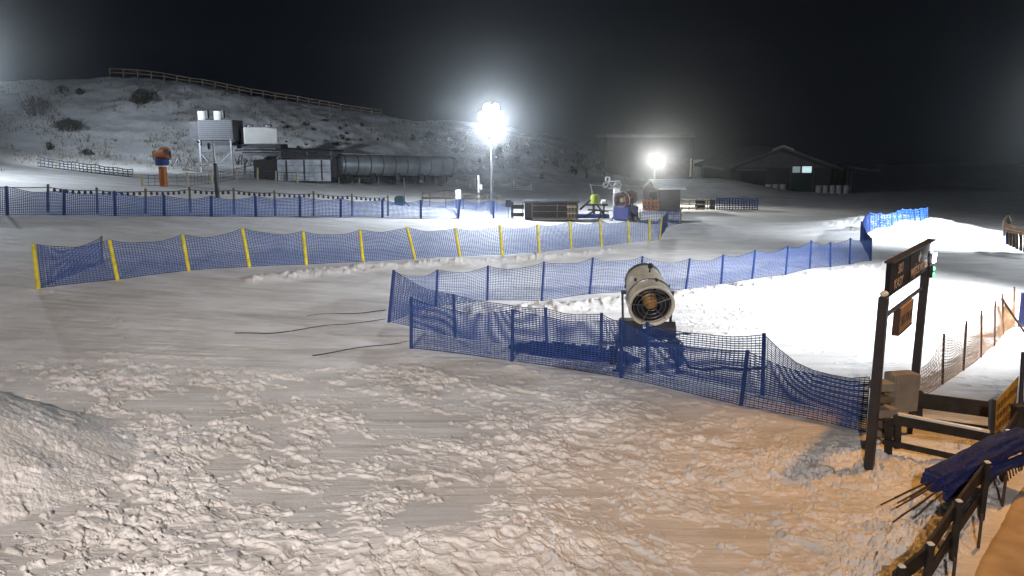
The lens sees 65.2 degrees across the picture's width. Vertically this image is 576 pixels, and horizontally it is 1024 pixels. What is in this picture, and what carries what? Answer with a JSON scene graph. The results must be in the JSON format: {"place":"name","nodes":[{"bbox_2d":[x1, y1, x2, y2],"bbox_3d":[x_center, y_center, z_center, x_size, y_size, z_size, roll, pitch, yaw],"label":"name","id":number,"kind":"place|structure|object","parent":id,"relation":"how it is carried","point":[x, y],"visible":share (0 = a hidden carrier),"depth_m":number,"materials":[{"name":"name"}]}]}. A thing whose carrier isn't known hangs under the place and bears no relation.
{"place":"outdoors","nodes":[
{"label":"outdoors","id":0,"kind":"place"},
{"bbox_2d":[0,149,1023,575],"bbox_3d":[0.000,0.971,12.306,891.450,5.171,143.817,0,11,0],"label":"snow ground","id":1,"kind":"structure","parent":0,"point":[182,423],"depth_m":17.52,"materials":[{"name":"white snow"}]},
{"bbox_2d":[37,236,103,285],"bbox_3d":[-15.006,-1.017,27.222,0.157,1.501,3.805,1,11,3],"label":"net fence","id":2,"kind":"object","parent":1,"relation":"on","point":[101,238],"visible":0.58,"depth_m":27.04,"materials":[{"name":"blue plastic"}]},
{"bbox_2d":[36,155,132,177],"bbox_3d":[-34.858,-9.764,64.981,9.743,1.955,0.369,3,11,17],"label":"net fence","id":3,"kind":"object","parent":1,"relation":"on","point":[79,165],"visible":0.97,"depth_m":64.83,"materials":[{"name":"grey plastic"}]},
{"bbox_2d":[152,147,170,186],"bbox_3d":[-25.644,-8.865,58.733,1.220,2.996,0.990,6,12,30],"label":"tower cannon","id":4,"kind":"object","parent":1,"relation":"on","point":[161,155],"visible":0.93,"depth_m":58.45,"materials":[{"name":"orange paint"}]},
{"bbox_2d":[170,154,195,166],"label":"pipe lattice","id":5,"kind":"object","parent":1,"relation":"on","point":[174,159],"visible":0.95,"depth_m":74.01,"materials":[{"name":"metal"}]},
{"bbox_2d":[3,184,388,215],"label":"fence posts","id":6,"kind":"object","parent":1,"relation":"on","point":[145,191],"visible":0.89,"depth_m":45.35,"materials":[{"name":"black plastic"}]},
{"bbox_2d":[207,143,219,197],"bbox_3d":[-20.228,-7.860,54.187,0.620,3.870,0.400,0,11,0],"label":"lamp post","id":7,"kind":"object","parent":1,"relation":"on","point":[216,179],"visible":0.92,"depth_m":54.14,"materials":[{"name":"metal"}]},
{"bbox_2d":[189,110,242,174],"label":"chiller unit","id":8,"kind":"object","parent":1,"relation":"on","point":[221,133],"visible":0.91,"depth_m":74.92,"materials":[{"name":"metal"}]},
{"bbox_2d":[234,155,252,164],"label":"pipe lattice","id":9,"kind":"object","parent":1,"relation":"on","point":[238,161],"visible":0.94,"depth_m":75.31,"materials":[{"name":"metal"}]},
{"bbox_2d":[0,186,512,218],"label":"net fence","id":10,"kind":"object","parent":1,"relation":"on","point":[494,211],"visible":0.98,"depth_m":45.10,"materials":[{"name":"plastic"}]},
{"bbox_2d":[235,125,287,174],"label":"container unit","id":11,"kind":"object","parent":1,"relation":"on","point":[251,136],"visible":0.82,"depth_m":76.08,"materials":[{"name":"white metal"}]},
{"bbox_2d":[141,168,436,185],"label":"stake fence","id":12,"kind":"object","parent":1,"relation":"on","point":[211,179],"visible":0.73,"depth_m":70.95,"materials":[{"name":"brown wood"}]},
{"bbox_2d":[253,148,343,180],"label":"equipment shelter","id":13,"kind":"object","parent":1,"relation":"on","point":[321,170],"visible":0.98,"depth_m":73.29,"materials":[{"name":"metal"}]},
{"bbox_2d":[277,160,295,180],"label":"door","id":14,"kind":"structure","parent":13,"relation":"in","point":[288,168],"depth_m":73.27,"materials":[{"name":"glass"}]},
{"bbox_2d":[295,160,313,180],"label":"door","id":15,"kind":"structure","parent":13,"relation":"in","point":[302,166],"depth_m":73.27,"materials":[{"name":"metal"}]},
{"bbox_2d":[313,160,330,180],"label":"door","id":16,"kind":"structure","parent":13,"relation":"in","point":[321,168],"depth_m":73.29,"materials":[{"name":"metal"}]},
{"bbox_2d":[236,319,382,333],"bbox_3d":[-5.717,1.143,23.352,4.502,0.151,0.463,-6,12,-30],"label":"cable","id":17,"kind":"object","parent":1,"relation":"on","point":[305,328],"visible":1,"depth_m":23.11,"materials":[{"name":"rubber"}]},
{"bbox_2d":[307,310,383,315],"bbox_3d":[-5.156,0.790,25.090,2.518,0.101,0.244,-5,12,-25],"label":"cable","id":18,"kind":"object","parent":1,"relation":"on","point":[348,313],"visible":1,"depth_m":25.01,"materials":[{"name":"rubber"}]},
{"bbox_2d":[31,217,662,288],"bbox_3d":[-3.659,-2.013,35.731,31.077,2.726,1.465,-9,14,-39],"label":"net fence","id":19,"kind":"object","parent":1,"relation":"on","point":[457,242],"visible":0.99,"depth_m":32.34,"materials":[{"name":"plastic"}]},
{"bbox_2d":[312,341,406,355],"bbox_3d":[-4.079,1.615,21.564,2.755,0.072,0.163,-8,13,-35],"label":"cable","id":20,"kind":"object","parent":1,"relation":"on","point":[358,347],"visible":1,"depth_m":21.58,"materials":[{"name":"rubber"}]},
{"bbox_2d":[336,153,457,182],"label":"storage tank","id":21,"kind":"object","parent":1,"relation":"on","point":[373,166],"visible":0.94,"depth_m":77.70,"materials":[{"name":"metal"}]},
{"bbox_2d":[394,182,409,206],"bbox_3d":[-8.218,-6.843,60.007,1.207,2.844,0.940,0,11,0],"label":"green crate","id":22,"kind":"object","parent":1,"relation":"on","point":[399,199],"visible":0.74,"depth_m":59.84,"materials":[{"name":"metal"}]},
{"bbox_2d":[421,191,456,208],"bbox_3d":[-5.469,-6.673,60.895,2.801,1.452,0.260,0,11,0],"label":"ski rack","id":23,"kind":"object","parent":1,"relation":"on","point":[443,192],"visible":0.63,"depth_m":60.73,"materials":[{"name":"grey wood"}]},
{"bbox_2d":[455,190,460,212],"bbox_3d":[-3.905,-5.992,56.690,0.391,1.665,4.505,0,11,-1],"label":"notice board","id":24,"kind":"object","parent":1,"relation":"on","point":[458,194],"visible":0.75,"depth_m":58.74,"materials":[{"name":"white plastic"}]},
{"bbox_2d":[477,175,481,207],"bbox_3d":[-2.526,-7.499,62.646,0.373,2.641,0.290,0,11,0],"label":"marker post","id":25,"kind":"object","parent":1,"relation":"on","point":[479,187],"visible":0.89,"depth_m":62.57,"materials":[{"name":"white plastic"}]},
{"bbox_2d":[462,193,497,209],"bbox_3d":[-2.431,-6.499,60.900,2.798,1.498,0.205,0,11,0],"label":"ski rack","id":26,"kind":"object","parent":1,"relation":"on","point":[476,198],"visible":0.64,"depth_m":60.75,"materials":[{"name":"grey wood"}]},
{"bbox_2d":[479,103,502,200],"bbox_3d":[-1.476,-9.036,57.351,1.724,8.174,0.260,0,11,0],"label":"floodlight mast","id":27,"kind":"object","parent":1,"relation":"on","point":[491,115],"visible":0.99,"depth_m":56.74,"materials":[{"name":"metal"}]},
{"bbox_2d":[506,200,510,217],"bbox_3d":[-0.265,-5.499,56.044,0.363,1.351,0.300,0,11,0],"label":"sign","id":28,"kind":"object","parent":1,"relation":"on","point":[508,203],"visible":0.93,"depth_m":55.83,"materials":[{"name":"metal"}]},
{"bbox_2d":[511,202,523,219],"bbox_3d":[0.388,-5.299,55.512,0.887,1.277,0.180,0,11,0],"label":"slatted bench","id":29,"kind":"object","parent":1,"relation":"on","point":[513,207],"visible":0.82,"depth_m":55.45,"materials":[{"name":"black wood"}]},
{"bbox_2d":[524,199,579,219],"bbox_3d":[2.752,-5.477,55.946,3.852,1.311,1.600,0,11,0],"label":"dark counter","id":30,"kind":"object","parent":1,"relation":"on","point":[546,209],"visible":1,"depth_m":55.39,"materials":[{"name":"grey wood"}]},
{"bbox_2d":[567,205,575,219],"bbox_3d":[4.092,-5.194,54.977,0.669,1.045,0.130,0,11,0],"label":"wooden crate","id":31,"kind":"object","parent":1,"relation":"on","point":[571,213],"visible":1,"depth_m":54.98,"materials":[{"name":"brown wood"}]},
{"bbox_2d":[509,341,640,362],"bbox_3d":[1.627,1.703,21.419,3.700,0.485,0.918,4,11,19],"label":"bunched netting","id":32,"kind":"object","parent":1,"relation":"on","point":[566,350],"visible":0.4,"depth_m":21.21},
{"bbox_2d":[578,184,608,218],"bbox_3d":[5.840,-6.112,56.982,2.283,2.550,1.381,0,11,0],"label":"padded post","id":33,"kind":"object","parent":1,"relation":"on","point":[594,200],"visible":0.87,"depth_m":57.01,"materials":[{"name":"metal"}]},
{"bbox_2d":[601,199,606,218],"bbox_3d":[6.539,-5.569,56.962,0.440,1.478,0.440,0,11,0],"label":"post","id":34,"kind":"object","parent":1,"relation":"on","point":[603,201],"visible":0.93,"depth_m":56.74,"materials":[{"name":"metal"}]},
{"bbox_2d":[591,176,641,205],"bbox_3d":[8.823,-7.217,61.701,1.854,2.954,6.839,9,14,40],"label":"lift station","id":35,"kind":"object","parent":1,"relation":"on","point":[617,188],"visible":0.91,"depth_m":59.50,"materials":[{"name":"metal"}]},
{"bbox_2d":[387,270,869,417],"bbox_3d":[2.058,1.149,20.734,13.705,2.104,1.064,8,13,35],"label":"net fence","id":36,"kind":"object","parent":1,"relation":"on","point":[646,326],"visible":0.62,"depth_m":19.73,"materials":[{"name":"plastic"}]},
{"bbox_2d":[391,238,870,319],"bbox_3d":[6.449,-0.834,31.248,24.884,2.079,1.790,-7,13,-31],"label":"net fence","id":37,"kind":"object","parent":1,"relation":"on","point":[865,256],"visible":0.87,"depth_m":29.79,"materials":[{"name":"plastic"}]},
{"bbox_2d":[608,190,653,223],"bbox_3d":[8.523,-5.555,54.879,1.542,2.155,4.169,-10,14,-41],"label":"snow cannon","id":38,"kind":"object","parent":1,"relation":"on","point":[624,209],"visible":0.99,"depth_m":55.09,"materials":[{"name":"blue metal"}]},
{"bbox_2d":[409,297,868,431],"bbox_3d":[2.342,1.616,19.054,11.479,1.816,0.896,6,12,30],"label":"net fence","id":39,"kind":"object","parent":1,"relation":"on","point":[742,393],"visible":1,"depth_m":18.93,"materials":[{"name":"plastic"}]},
{"bbox_2d":[642,197,658,209],"bbox_3d":[10.303,-6.254,59.428,1.267,0.898,0.498,0,11,0],"label":"orange crate","id":40,"kind":"object","parent":1,"relation":"on","point":[650,204],"visible":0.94,"depth_m":59.34,"materials":[{"name":"paint"}]},
{"bbox_2d":[650,157,659,179],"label":"floodlight mast","id":41,"kind":"object","parent":1,"relation":"on","point":[654,160],"visible":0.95,"depth_m":71.11,"materials":[{"name":"metal"}]},
{"bbox_2d":[639,209,681,235],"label":"net fence","id":42,"kind":"object","parent":1,"relation":"on","point":[665,223],"visible":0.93,"depth_m":53.38,"materials":[{"name":"blue plastic"}]},
{"bbox_2d":[641,180,685,210],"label":"wooden shed","id":43,"kind":"structure","parent":1,"relation":"on","point":[667,193],"depth_m":61.87,"materials":[{"name":"grey wood"}]},
{"bbox_2d":[650,192,656,199],"bbox_3d":[10.894,-7.041,61.746,0.531,0.738,0.050,0,11,0],"label":"window","id":44,"kind":"structure","parent":43,"relation":"in","point":[652,194],"depth_m":61.70,"materials":[{"name":"grey glass"}]},
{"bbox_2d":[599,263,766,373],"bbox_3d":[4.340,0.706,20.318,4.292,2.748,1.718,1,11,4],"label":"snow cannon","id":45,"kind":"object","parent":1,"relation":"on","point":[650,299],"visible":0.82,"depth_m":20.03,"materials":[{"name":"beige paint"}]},
{"bbox_2d":[680,198,715,209],"bbox_3d":[14.407,-6.560,62.270,2.600,0.895,1.000,0,11,0],"label":"pallet rack","id":46,"kind":"object","parent":1,"relation":"on","point":[699,204],"visible":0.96,"depth_m":61.91,"materials":[{"name":"brown wood"}]},
{"bbox_2d":[716,198,757,209],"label":"net fence","id":47,"kind":"object","parent":1,"relation":"on","point":[738,203],"visible":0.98,"depth_m":64.07,"materials":[{"name":"blue plastic"}]},
{"bbox_2d":[694,145,843,191],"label":"barn","id":48,"kind":"structure","parent":1,"relation":"on","point":[791,169],"depth_m":83.24,"materials":[{"name":"black wood"}]},
{"bbox_2d":[791,165,811,172],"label":"window","id":49,"kind":"structure","parent":48,"relation":"in","point":[795,168],"depth_m":83.03,"materials":[{"name":"white glass"}]},
{"bbox_2d":[792,174,811,191],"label":"door","id":50,"kind":"structure","parent":48,"relation":"in","point":[800,182],"depth_m":83.33,"materials":[{"name":"wood"}]},
{"bbox_2d":[772,184,778,188],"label":"barrel","id":51,"kind":"object","parent":1,"relation":"on","point":[776,186],"visible":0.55,"depth_m":81.73,"materials":[{"name":"grey metal"}]},
{"bbox_2d":[779,184,785,189],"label":"barrel","id":52,"kind":"object","parent":1,"relation":"on","point":[782,186],"visible":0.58,"depth_m":81.74,"materials":[{"name":"grey metal"}]},
{"bbox_2d":[815,185,821,192],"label":"barrel","id":53,"kind":"object","parent":1,"relation":"on","point":[818,189],"visible":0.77,"depth_m":81.80,"materials":[{"name":"grey metal"}]},
{"bbox_2d":[822,185,828,192],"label":"barrel","id":54,"kind":"object","parent":1,"relation":"on","point":[825,188],"visible":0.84,"depth_m":81.81,"materials":[{"name":"grey metal"}]},
{"bbox_2d":[829,185,835,192],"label":"barrel","id":55,"kind":"object","parent":1,"relation":"on","point":[832,188],"visible":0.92,"depth_m":81.81,"materials":[{"name":"grey metal"}]},
{"bbox_2d":[835,185,841,192],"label":"barrel","id":56,"kind":"object","parent":1,"relation":"on","point":[838,188],"visible":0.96,"depth_m":81.81,"materials":[{"name":"grey metal"}]},
{"bbox_2d":[842,185,848,193],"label":"barrel","id":57,"kind":"object","parent":1,"relation":"on","point":[845,189],"visible":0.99,"depth_m":81.81,"materials":[{"name":"grey metal"}]},
{"bbox_2d":[860,212,871,260],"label":"net fence","id":58,"kind":"object","parent":1,"relation":"on","point":[865,226],"visible":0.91,"depth_m":43.71,"materials":[{"name":"plastic"}]},
{"bbox_2d":[869,379,897,440],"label":"stacked planks","id":59,"kind":"object","parent":1,"relation":"on","point":[886,411],"visible":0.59,"depth_m":14.96,"materials":[{"name":"brown wood"}]},
{"bbox_2d":[871,207,927,230],"bbox_3d":[23.869,-4.123,49.221,5.461,1.498,0.374,-5,12,-26],"label":"net fence","id":60,"kind":"object","parent":1,"relation":"on","point":[921,214],"visible":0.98,"depth_m":49.08,"materials":[{"name":"blue plastic"}]},
{"bbox_2d":[864,238,936,470],"bbox_3d":[7.544,1.250,15.378,0.259,4.002,4.071,8,13,36],"label":"sign gantry","id":61,"kind":"object","parent":1,"relation":"on","point":[905,267],"visible":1,"depth_m":14.10,"materials":[{"name":"dark wood"},{"name":"paint"}]},
{"bbox_2d":[891,298,913,335],"bbox_3d":[7.414,0.521,15.151,0.115,0.555,1.263,8,13,36],"label":"hanging sign","id":62,"kind":"object","parent":61,"relation":"hanging from","point":[902,319],"visible":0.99,"depth_m":14.88,"materials":[{"name":"wood"}]},
{"bbox_2d":[884,370,920,433],"bbox_3d":[7.643,2.310,15.742,0.574,1.384,0.376,-2,11,-12],"label":"plywood box","id":63,"kind":"object","parent":1,"relation":"on","point":[905,393],"visible":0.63,"depth_m":15.52,"materials":[{"name":"brown wood"}]},
{"bbox_2d":[894,374,915,408],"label":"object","id":64,"kind":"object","parent":63,"relation":"in","point":[905,384],"depth_m":15.48,"materials":[{"name":"grey wood"}]},
{"bbox_2d":[882,412,993,458],"bbox_3d":[7.674,2.793,14.392,1.883,1.024,0.180,3,11,13],"label":"wooden barrier","id":65,"kind":"object","parent":1,"relation":"on","point":[893,428],"visible":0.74,"depth_m":14.36,"materials":[{"name":"brown wood"}]},
{"bbox_2d":[915,390,988,428],"bbox_3d":[8.923,2.564,16.113,1.517,0.872,0.203,7,13,34],"label":"wooden barrier","id":66,"kind":"object","parent":1,"relation":"on","point":[955,405],"visible":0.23,"depth_m":16.01,"materials":[{"name":"brown wood"}]},
{"bbox_2d":[892,401,1023,575],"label":"wooden railing","id":67,"kind":"object","parent":1,"relation":"on","point":[920,559],"visible":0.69,"depth_m":10.89,"materials":[{"name":"brown wood"}]},
{"bbox_2d":[880,427,1023,522],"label":"rolled net","id":68,"kind":"object","parent":67,"relation":"on","point":[951,476],"visible":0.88,"depth_m":12.48,"materials":[{"name":"plastic"}]},
{"bbox_2d":[919,287,1014,393],"bbox_3d":[12.380,1.338,21.222,0.285,1.552,9.607,9,14,41],"label":"net fence","id":69,"kind":"object","parent":1,"relation":"on","point":[979,338],"visible":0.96,"depth_m":20.23,"materials":[{"name":"plastic"}]},
{"bbox_2d":[974,487,1023,575],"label":"walkway","id":70,"kind":"structure","parent":1,"relation":"on","point":[1003,555],"depth_m":11.36,"materials":[{"name":"brown wood"}]},
{"bbox_2d":[988,376,1018,433],"bbox_3d":[9.364,2.475,15.357,0.254,1.062,2.726,9,14,38],"label":"orange banner","id":71,"kind":"object","parent":1,"relation":"on","point":[999,414],"visible":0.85,"depth_m":15.39,"materials":[{"name":"fabric"}]},
{"bbox_2d":[1002,215,1011,225],"bbox_3d":[25.424,-3.421,41.083,0.400,0.600,0.400,0,11,0],"label":"straw bundle","id":72,"kind":"object","parent":1,"relation":"on","point":[1007,218],"visible":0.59,"depth_m":40.95,"materials":[{"name":"brown plant"}]},
{"bbox_2d":[1002,300,1014,334],"bbox_3d":[14.936,0.758,24.082,0.164,1.096,1.581,10,15,44],"label":"slack netting","id":73,"kind":"object","parent":1,"relation":"on","point":[1006,312],"visible":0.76,"depth_m":24.10,"materials":[{"name":"orange plastic"}]},
{"bbox_2d":[1002,298,1023,332],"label":"leaning stake","id":74,"kind":"object","parent":1,"relation":"on","point":[1014,317],"visible":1,"depth_m":23.36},
{"bbox_2d":[1003,221,1023,251],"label":"wooden barrier","id":75,"kind":"object","parent":1,"relation":"on","point":[1014,239],"visible":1,"depth_m":40.29,"materials":[{"name":"brown wood"}]},
{"bbox_2d":[1010,403,1023,427],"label":"gate post","id":76,"kind":"object","parent":1,"relation":"on","point":[1015,407],"visible":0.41,"depth_m":14.70,"materials":[{"name":"brown wood"}]},
{"bbox_2d":[1018,352,1023,403],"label":"thin pole","id":77,"kind":"object","parent":1,"relation":"on","point":[1021,387],"visible":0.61,"depth_m":15.87,"materials":[{"name":"metal"}]},
{"bbox_2d":[1018,292,1023,326],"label":"padded pole","id":78,"kind":"object","parent":1,"relation":"on","point":[1021,315],"visible":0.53,"depth_m":24.66,"materials":[{"name":"blue fabric"}]},
{"bbox_2d":[0,77,1023,192],"bbox_3d":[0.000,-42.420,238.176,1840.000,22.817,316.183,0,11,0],"label":"hillside","id":79,"kind":"structure","parent":0,"point":[129,127],"depth_m":100.01,"materials":[{"name":"white snow"}]},
{"bbox_2d":[17,92,57,115],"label":"bush","id":80,"kind":"object","parent":79,"relation":"on","point":[32,106],"visible":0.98,"depth_m":94.95,"materials":[{"name":"plant"}]},
{"bbox_2d":[45,142,55,149],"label":"bush","id":81,"kind":"object","parent":79,"relation":"on","point":[49,144],"visible":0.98,"depth_m":84.48,"materials":[{"name":"plant"}]},
{"bbox_2d":[54,85,68,93],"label":"bush","id":82,"kind":"object","parent":79,"relation":"on","point":[60,89],"visible":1,"depth_m":103.87,"materials":[{"name":"green plant"}]},
{"bbox_2d":[48,117,89,131],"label":"bush","id":83,"kind":"object","parent":79,"relation":"on","point":[70,122],"visible":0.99,"depth_m":91.03,"materials":[{"name":"green plant"}]},
{"bbox_2d":[74,88,84,94],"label":"bush","id":84,"kind":"object","parent":79,"relation":"on","point":[78,90],"visible":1,"depth_m":102.76,"materials":[{"name":"plant"}]},
{"bbox_2d":[79,147,93,155],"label":"bush","id":85,"kind":"object","parent":79,"relation":"on","point":[87,153],"visible":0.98,"depth_m":83.38,"materials":[{"name":"plant"}]},
{"bbox_2d":[126,85,160,103],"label":"bush","id":86,"kind":"object","parent":79,"relation":"on","point":[142,96],"visible":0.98,"depth_m":100.15,"materials":[{"name":"plant"}]},
{"bbox_2d":[109,68,382,115],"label":"rail fence","id":87,"kind":"object","parent":79,"relation":"on","point":[239,89],"visible":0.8,"depth_m":113.68,"materials":[{"name":"brown wood"}]},
{"bbox_2d":[0,79,600,170],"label":"dry grass","id":88,"kind":"structure","parent":79,"relation":"on","point":[472,148],"depth_m":98.56,"materials":[{"name":"plant"}]},
{"bbox_2d":[418,130,440,142],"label":"bush","id":89,"kind":"object","parent":79,"relation":"on","point":[428,139],"visible":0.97,"depth_m":100.88,"materials":[{"name":"plant"}]},
{"bbox_2d":[437,176,531,189],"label":"sagging netting","id":90,"kind":"object","parent":79,"relation":"on","point":[502,186],"visible":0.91,"depth_m":84.27,"materials":[{"name":"grey plastic"}]},
{"bbox_2d":[595,134,695,178],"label":"distant building","id":91,"kind":"structure","parent":79,"relation":"on","point":[629,155],"depth_m":96.69,"materials":[{"name":"grey wood"}]},
{"bbox_2d":[665,158,689,174],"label":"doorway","id":92,"kind":"structure","parent":91,"relation":"in","point":[674,166],"depth_m":96.76,"materials":[{"name":"white"}]},
{"bbox_2d":[830,165,878,191],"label":"side shed","id":93,"kind":"structure","parent":79,"relation":"on","point":[842,177],"depth_m":85.26,"materials":[{"name":"brown wood"}]},
{"bbox_2d":[0,0,1023,164],"label":"sky","id":94,"kind":"structure","parent":0,"point":[940,82],"materials":[{"name":"black"}]}
]}

